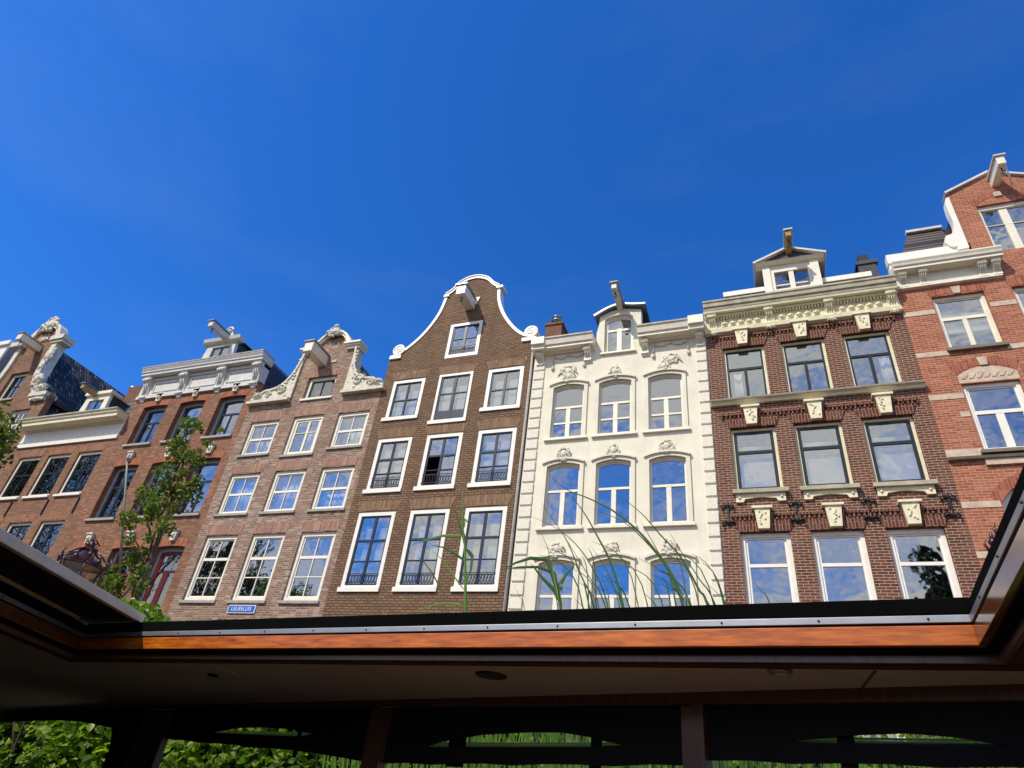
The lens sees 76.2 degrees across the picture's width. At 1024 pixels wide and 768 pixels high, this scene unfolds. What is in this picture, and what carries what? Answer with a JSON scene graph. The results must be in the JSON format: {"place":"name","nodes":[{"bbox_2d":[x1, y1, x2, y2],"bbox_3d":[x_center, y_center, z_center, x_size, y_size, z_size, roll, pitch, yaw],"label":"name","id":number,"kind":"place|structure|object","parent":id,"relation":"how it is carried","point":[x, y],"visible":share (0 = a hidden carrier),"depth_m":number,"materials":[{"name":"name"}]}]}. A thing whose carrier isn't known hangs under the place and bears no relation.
{"place":"outdoors","nodes":[
{"label":"outdoors","id":0,"kind":"place"},
{"bbox_2d":[0,0,1023,395],"label":"sky","id":1,"kind":"structure","parent":0,"point":[280,173],"materials":[{"name":"blue"}]},
{"bbox_2d":[322,732,1017,767],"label":"waterside grass","id":2,"kind":"structure","parent":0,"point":[479,738],"depth_m":4.22,"materials":[{"name":"green plant"}]},
{"label":"canal water","id":3,"kind":"structure","parent":0,"visible":0},
{"bbox_2d":[412,492,473,767],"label":"reed plant","id":4,"kind":"object","parent":3,"relation":"in","point":[462,535],"visible":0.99,"depth_m":4.88,"materials":[{"name":"green plant"}]},
{"bbox_2d":[0,466,1023,767],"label":"canal boat","id":5,"kind":"object","parent":3,"relation":"on","point":[790,682],"visible":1,"depth_m":2.44,"materials":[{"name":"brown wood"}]},
{"bbox_2d":[501,556,574,767],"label":"reed plant","id":6,"kind":"object","parent":3,"relation":"in","point":[558,587],"visible":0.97,"depth_m":4.46,"materials":[{"name":"green plant"}]},
{"bbox_2d":[515,481,831,767],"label":"sedge clump","id":7,"kind":"object","parent":3,"relation":"in","point":[719,764],"visible":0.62,"depth_m":4.33,"materials":[{"name":"green plant"}]},
{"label":"quay","id":8,"kind":"structure","parent":0,"visible":0},
{"bbox_2d":[0,340,15,373],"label":"canal house","id":9,"kind":"structure","parent":8,"relation":"on","point":[7,352],"depth_m":34.04,"materials":[{"name":"white paint"}]},
{"bbox_2d":[0,400,23,468],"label":"street tree","id":10,"kind":"object","parent":8,"relation":"on","point":[11,436],"visible":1,"depth_m":16.88,"materials":[{"name":"green plant"}]},
{"bbox_2d":[0,316,124,475],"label":"canal house","id":11,"kind":"structure","parent":8,"relation":"on","point":[42,373],"depth_m":32.29,"materials":[{"name":"brown brick"}]},
{"bbox_2d":[0,374,26,400],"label":"window","id":12,"kind":"structure","parent":11,"relation":"in","point":[22,376],"depth_m":32.06,"materials":[{"name":"beige paint"}]},
{"bbox_2d":[6,410,29,440],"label":"window","id":13,"kind":"structure","parent":11,"relation":"in","point":[24,412],"depth_m":30.25,"materials":[{"name":"grey paint"}]},
{"bbox_2d":[0,382,142,559],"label":"canal house","id":14,"kind":"structure","parent":8,"relation":"on","point":[49,476],"depth_m":27.12,"materials":[{"name":"brown brick"}]},
{"bbox_2d":[7,523,31,536],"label":"window","id":15,"kind":"structure","parent":14,"relation":"in","point":[17,525],"depth_m":25.61,"materials":[{"name":"beige paint"}]},
{"bbox_2d":[0,457,41,500],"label":"window","id":16,"kind":"structure","parent":14,"relation":"in","point":[2,496],"depth_m":27.47,"materials":[{"name":"beige paint"}]},
{"bbox_2d":[21,454,70,498],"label":"window","id":17,"kind":"structure","parent":14,"relation":"in","point":[31,495],"depth_m":26.85,"materials":[{"name":"beige paint"}]},
{"bbox_2d":[30,521,64,552],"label":"window","id":18,"kind":"structure","parent":14,"relation":"in","point":[57,523],"depth_m":24.88,"materials":[{"name":"beige paint"}]},
{"bbox_2d":[53,451,102,496],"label":"window","id":19,"kind":"structure","parent":14,"relation":"in","point":[62,492],"depth_m":26.26,"materials":[{"name":"beige paint"}]},
{"bbox_2d":[57,537,111,583],"bbox_3d":[-6.189,3.478,8.585,0.672,3.070,0.742,-6,-37,19],"label":"street lamp","id":20,"kind":"object","parent":8,"relation":"on","point":[83,560],"visible":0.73,"depth_m":9.20,"materials":[{"name":"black metal"}]},
{"bbox_2d":[85,594,169,625],"bbox_3d":[-5.375,3.848,8.312,1.796,2.337,1.302,11,-34,-5],"label":"shrub","id":21,"kind":"object","parent":8,"relation":"on","point":[153,614],"visible":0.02,"depth_m":8.67,"materials":[{"name":"green plant"}]},
{"bbox_2d":[89,416,224,604],"bbox_3d":[-7.340,3.557,12.259,2.064,6.842,0.926,-6,-37,19],"label":"street tree","id":22,"kind":"object","parent":8,"relation":"on","point":[141,569],"visible":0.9,"depth_m":12.87,"materials":[{"name":"green plant"}]},
{"bbox_2d":[55,319,287,619],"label":"canal house","id":23,"kind":"structure","parent":8,"relation":"on","point":[226,377],"depth_m":25.46,"materials":[{"name":"brown brick"}]},
{"bbox_2d":[84,467,137,521],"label":"window","id":24,"kind":"structure","parent":23,"relation":"in","point":[107,517],"depth_m":25.03,"materials":[{"name":"grey paint"}]},
{"bbox_2d":[101,549,138,594],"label":"window","id":25,"kind":"structure","parent":23,"relation":"in","point":[115,560],"depth_m":22.93,"materials":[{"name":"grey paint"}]},
{"bbox_2d":[115,457,129,597],"bbox_3d":[-13.118,4.860,21.960,0.140,4.420,2.058,-6,-37,19],"label":"flagpole","id":26,"kind":"object","parent":23,"relation":"attached to","point":[122,528],"visible":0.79,"depth_m":21.98,"materials":[{"name":"black metal"}]},
{"bbox_2d":[122,408,166,447],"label":"window","id":27,"kind":"structure","parent":23,"relation":"in","point":[159,410],"depth_m":26.74,"materials":[{"name":"grey paint"}]},
{"bbox_2d":[126,464,174,518],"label":"window","id":28,"kind":"structure","parent":23,"relation":"in","point":[139,509],"depth_m":24.57,"materials":[{"name":"glass"}]},
{"bbox_2d":[139,548,184,619],"bbox_3d":[-11.654,6.561,21.540,1.400,2.474,0.400,-6,-37,19],"label":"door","id":29,"kind":"structure","parent":23,"relation":"in","point":[163,553],"depth_m":21.86,"materials":[{"name":"red wood"}]},
{"bbox_2d":[159,403,203,443],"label":"window","id":30,"kind":"structure","parent":23,"relation":"in","point":[199,405],"depth_m":26.28,"materials":[{"name":"grey paint"}]},
{"bbox_2d":[168,460,219,517],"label":"window","id":31,"kind":"structure","parent":23,"relation":"in","point":[189,511],"depth_m":23.65,"materials":[{"name":"blue glass"}]},
{"bbox_2d":[200,398,244,439],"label":"window","id":32,"kind":"structure","parent":23,"relation":"in","point":[225,423],"depth_m":25.45,"materials":[{"name":"grey paint"}]},
{"bbox_2d":[166,324,385,620],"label":"canal house","id":33,"kind":"structure","parent":8,"relation":"on","point":[269,539],"depth_m":22.10,"materials":[{"name":"brown brick"}]},
{"bbox_2d":[178,535,237,602],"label":"window","id":34,"kind":"structure","parent":33,"relation":"in","point":[188,598],"depth_m":21.11,"materials":[{"name":"beige paint"}]},
{"bbox_2d":[213,473,260,516],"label":"window","id":35,"kind":"structure","parent":33,"relation":"in","point":[239,506],"depth_m":22.67,"materials":[{"name":"beige paint"}]},
{"bbox_2d":[227,605,256,613],"bbox_3d":[-8.139,6.774,19.648,1.020,0.240,0.045,-6,-37,19],"label":"street sign","id":36,"kind":"object","parent":33,"relation":"attached to","point":[249,609],"visible":1,"depth_m":19.62,"materials":[{"name":"blue metal"}]},
{"bbox_2d":[226,534,285,603],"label":"window","id":37,"kind":"structure","parent":33,"relation":"in","point":[236,599],"depth_m":20.45,"materials":[{"name":"beige paint"}]},
{"bbox_2d":[236,421,278,457],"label":"window","id":38,"kind":"structure","parent":33,"relation":"in","point":[256,450],"depth_m":23.86,"materials":[{"name":"beige paint"}]},
{"bbox_2d":[258,470,305,514],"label":"window","id":39,"kind":"structure","parent":33,"relation":"in","point":[289,493],"depth_m":22.03,"materials":[{"name":"blue glass"}]},
{"bbox_2d":[278,415,323,457],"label":"window","id":40,"kind":"structure","parent":33,"relation":"in","point":[310,437],"depth_m":23.21,"materials":[{"name":"beige paint"}]},
{"bbox_2d":[277,532,336,603],"bbox_3d":[-6.113,5.553,19.781,1.430,2.244,0.240,-6,-37,19],"label":"window","id":41,"kind":"structure","parent":33,"relation":"in","point":[287,599],"depth_m":19.80,"materials":[{"name":"beige paint"}]},
{"bbox_2d":[306,466,354,511],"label":"window","id":42,"kind":"structure","parent":33,"relation":"in","point":[330,502],"depth_m":21.30,"materials":[{"name":"beige paint"}]},
{"bbox_2d":[325,411,369,449],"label":"window","id":43,"kind":"structure","parent":33,"relation":"in","point":[354,440],"depth_m":22.56,"materials":[{"name":"beige paint"}]},
{"bbox_2d":[321,274,540,616],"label":"canal house","id":44,"kind":"structure","parent":8,"relation":"on","point":[449,424],"depth_m":20.45,"materials":[{"name":"brown brick"}]},
{"bbox_2d":[340,511,395,586],"bbox_3d":[-4.234,4.971,19.428,1.318,2.448,0.208,-6,-37,19],"label":"window","id":45,"kind":"structure","parent":44,"relation":"in","point":[385,533],"depth_m":19.47,"materials":[{"name":"white paint"}]},
{"bbox_2d":[366,437,411,488],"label":"window","id":46,"kind":"structure","parent":44,"relation":"in","point":[400,466],"depth_m":21.13,"materials":[{"name":"white paint"}]},
{"bbox_2d":[385,378,425,416],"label":"window","id":47,"kind":"structure","parent":44,"relation":"in","point":[415,400],"depth_m":22.52,"materials":[{"name":"white paint"}]},
{"bbox_2d":[395,508,449,586],"bbox_3d":[-2.537,4.778,18.828,1.318,2.448,0.208,-6,-37,19],"label":"window","id":48,"kind":"structure","parent":44,"relation":"in","point":[438,530],"depth_m":18.88,"materials":[{"name":"white paint"}]},
{"bbox_2d":[417,432,462,485],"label":"window","id":49,"kind":"structure","parent":44,"relation":"in","point":[442,469],"depth_m":20.47,"materials":[{"name":"white paint"}]},
{"bbox_2d":[431,371,473,419],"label":"window","id":50,"kind":"structure","parent":44,"relation":"in","point":[446,412],"depth_m":21.76,"materials":[{"name":"white paint"}]},
{"bbox_2d":[444,320,482,358],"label":"window","id":51,"kind":"structure","parent":44,"relation":"in","point":[466,325],"depth_m":23.13,"materials":[{"name":"white paint"}]},
{"bbox_2d":[453,506,506,586],"bbox_3d":[-0.841,4.585,18.227,1.318,2.448,0.208,-6,-37,19],"label":"window","id":52,"kind":"structure","parent":44,"relation":"in","point":[494,547],"depth_m":18.27,"materials":[{"name":"white paint"}]},
{"bbox_2d":[471,427,516,482],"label":"window","id":53,"kind":"structure","parent":44,"relation":"in","point":[505,459],"depth_m":19.92,"materials":[{"name":"white paint"}]},
{"bbox_2d":[483,366,523,406],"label":"window","id":54,"kind":"structure","parent":44,"relation":"in","point":[514,395],"depth_m":21.31,"materials":[{"name":"white paint"}]},
{"bbox_2d":[0,720,1018,767],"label":"ivy hedge","id":55,"kind":"object","parent":8,"relation":"on","point":[49,744],"visible":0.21,"depth_m":6.51,"materials":[{"name":"green plant"}]},
{"bbox_2d":[507,280,725,610],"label":"canal house","id":56,"kind":"structure","parent":8,"relation":"on","point":[620,404],"depth_m":18.62,"materials":[{"name":"beige paint"}]},
{"bbox_2d":[536,561,573,609],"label":"window","id":57,"kind":"structure","parent":56,"relation":"in","point":[554,607],"depth_m":16.86,"materials":[{"name":"beige paint"}]},
{"bbox_2d":[543,464,579,526],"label":"window","id":58,"kind":"structure","parent":56,"relation":"in","point":[562,492],"depth_m":18.32,"materials":[{"name":"beige paint"}]},
{"bbox_2d":[550,385,583,437],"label":"window","id":59,"kind":"structure","parent":56,"relation":"in","point":[568,409],"depth_m":19.89,"materials":[{"name":"beige paint"}]},
{"bbox_2d":[592,560,629,607],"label":"window","id":60,"kind":"structure","parent":56,"relation":"in","point":[614,562],"depth_m":16.50,"materials":[{"name":"beige paint"}]},
{"bbox_2d":[595,460,630,524],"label":"window","id":61,"kind":"structure","parent":56,"relation":"in","point":[613,489],"depth_m":17.83,"materials":[{"name":"beige paint"}]},
{"bbox_2d":[598,380,630,433],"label":"window","id":62,"kind":"structure","parent":56,"relation":"in","point":[615,418],"depth_m":19.40,"materials":[{"name":"beige paint"}]},
{"bbox_2d":[600,316,635,355],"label":"window","id":63,"kind":"structure","parent":56,"relation":"in","point":[619,331],"depth_m":20.98,"materials":[{"name":"beige paint"}]},
{"bbox_2d":[649,375,683,428],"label":"window","id":64,"kind":"structure","parent":56,"relation":"in","point":[666,414],"depth_m":18.89,"materials":[{"name":"beige paint"}]},
{"bbox_2d":[650,457,688,522],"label":"window","id":65,"kind":"structure","parent":56,"relation":"in","point":[665,459],"depth_m":17.33,"materials":[{"name":"beige paint"}]},
{"bbox_2d":[651,559,692,606],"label":"window","id":66,"kind":"structure","parent":56,"relation":"in","point":[669,561],"depth_m":15.96,"materials":[{"name":"beige paint"}]},
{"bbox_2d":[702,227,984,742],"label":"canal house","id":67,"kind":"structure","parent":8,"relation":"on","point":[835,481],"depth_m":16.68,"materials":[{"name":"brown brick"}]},
{"bbox_2d":[723,346,769,397],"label":"window","id":68,"kind":"structure","parent":67,"relation":"in","point":[737,379],"depth_m":18.70,"materials":[{"name":"yellow paint"}]},
{"bbox_2d":[730,427,782,488],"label":"window","id":69,"kind":"structure","parent":67,"relation":"in","point":[761,468],"depth_m":17.09,"materials":[{"name":"clear glass"}]},
{"bbox_2d":[740,533,798,603],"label":"window","id":70,"kind":"structure","parent":67,"relation":"in","point":[745,538],"depth_m":15.50,"materials":[{"name":"white paint"}]},
{"bbox_2d":[781,339,832,391],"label":"window","id":71,"kind":"structure","parent":67,"relation":"in","point":[824,359],"depth_m":18.16,"materials":[{"name":"yellow paint"}]},
{"bbox_2d":[794,422,852,485],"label":"window","id":72,"kind":"structure","parent":67,"relation":"in","point":[819,465],"depth_m":16.56,"materials":[{"name":"yellow paint"}]},
{"bbox_2d":[811,531,876,600],"bbox_3d":[7.525,4.461,14.744,1.138,2.348,0.120,-6,-37,19],"label":"window","id":73,"kind":"structure","parent":67,"relation":"in","point":[860,537],"depth_m":14.98,"materials":[{"name":"white paint"}]},
{"bbox_2d":[842,332,901,385],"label":"window","id":74,"kind":"structure","parent":67,"relation":"in","point":[885,365],"depth_m":17.57,"materials":[{"name":"yellow paint"}]},
{"bbox_2d":[861,416,929,481],"bbox_3d":[9.375,1.678,16.036,1.153,1.858,0.180,-6,-37,19],"label":"window","id":75,"kind":"structure","parent":67,"relation":"in","point":[893,460],"depth_m":16.02,"materials":[{"name":"yellow paint"}]},
{"bbox_2d":[887,528,961,598],"bbox_3d":[9.027,4.290,14.212,1.153,2.348,0.120,-6,-37,19],"label":"window","id":76,"kind":"structure","parent":67,"relation":"in","point":[948,563],"depth_m":14.45,"materials":[{"name":"white paint"}]},
{"bbox_2d":[885,153,1023,568],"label":"canal house","id":77,"kind":"structure","parent":8,"relation":"on","point":[960,284],"depth_m":17.27,"materials":[{"name":"red brick"}]},
{"bbox_2d":[932,293,1009,352],"bbox_3d":[11.985,-1.613,17.221,1.340,1.914,0.370,-6,-37,19],"label":"window","id":78,"kind":"structure","parent":77,"relation":"in","point":[987,324],"depth_m":17.29,"materials":[{"name":"beige paint"}]},
{"bbox_2d":[962,381,1023,448],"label":"window","id":79,"kind":"structure","parent":77,"relation":"in","point":[1003,424],"depth_m":15.71,"materials":[{"name":"white paint"}]},
{"bbox_2d":[977,201,1023,248],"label":"gable window","id":80,"kind":"structure","parent":77,"relation":"in","point":[1002,209],"depth_m":18.68,"materials":[{"name":"beige paint"}]},
{"bbox_2d":[1003,490,1012,510],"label":"window","id":81,"kind":"structure","parent":77,"relation":"in","point":[1006,499],"depth_m":14.58,"materials":[{"name":"white paint"}]},
{"bbox_2d":[1012,287,1023,314],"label":"window","id":82,"kind":"structure","parent":77,"relation":"in","point":[1016,291],"depth_m":17.22,"materials":[{"name":"beige paint"}]},
{"bbox_2d":[984,523,996,550],"bbox_3d":[4.300,2.287,4.872,0.672,3.070,0.742,-6,-37,19],"label":"street lamp","id":83,"kind":"object","parent":8,"relation":"on","point":[991,537],"visible":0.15,"depth_m":5.64,"materials":[{"name":"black metal"}]}
]}

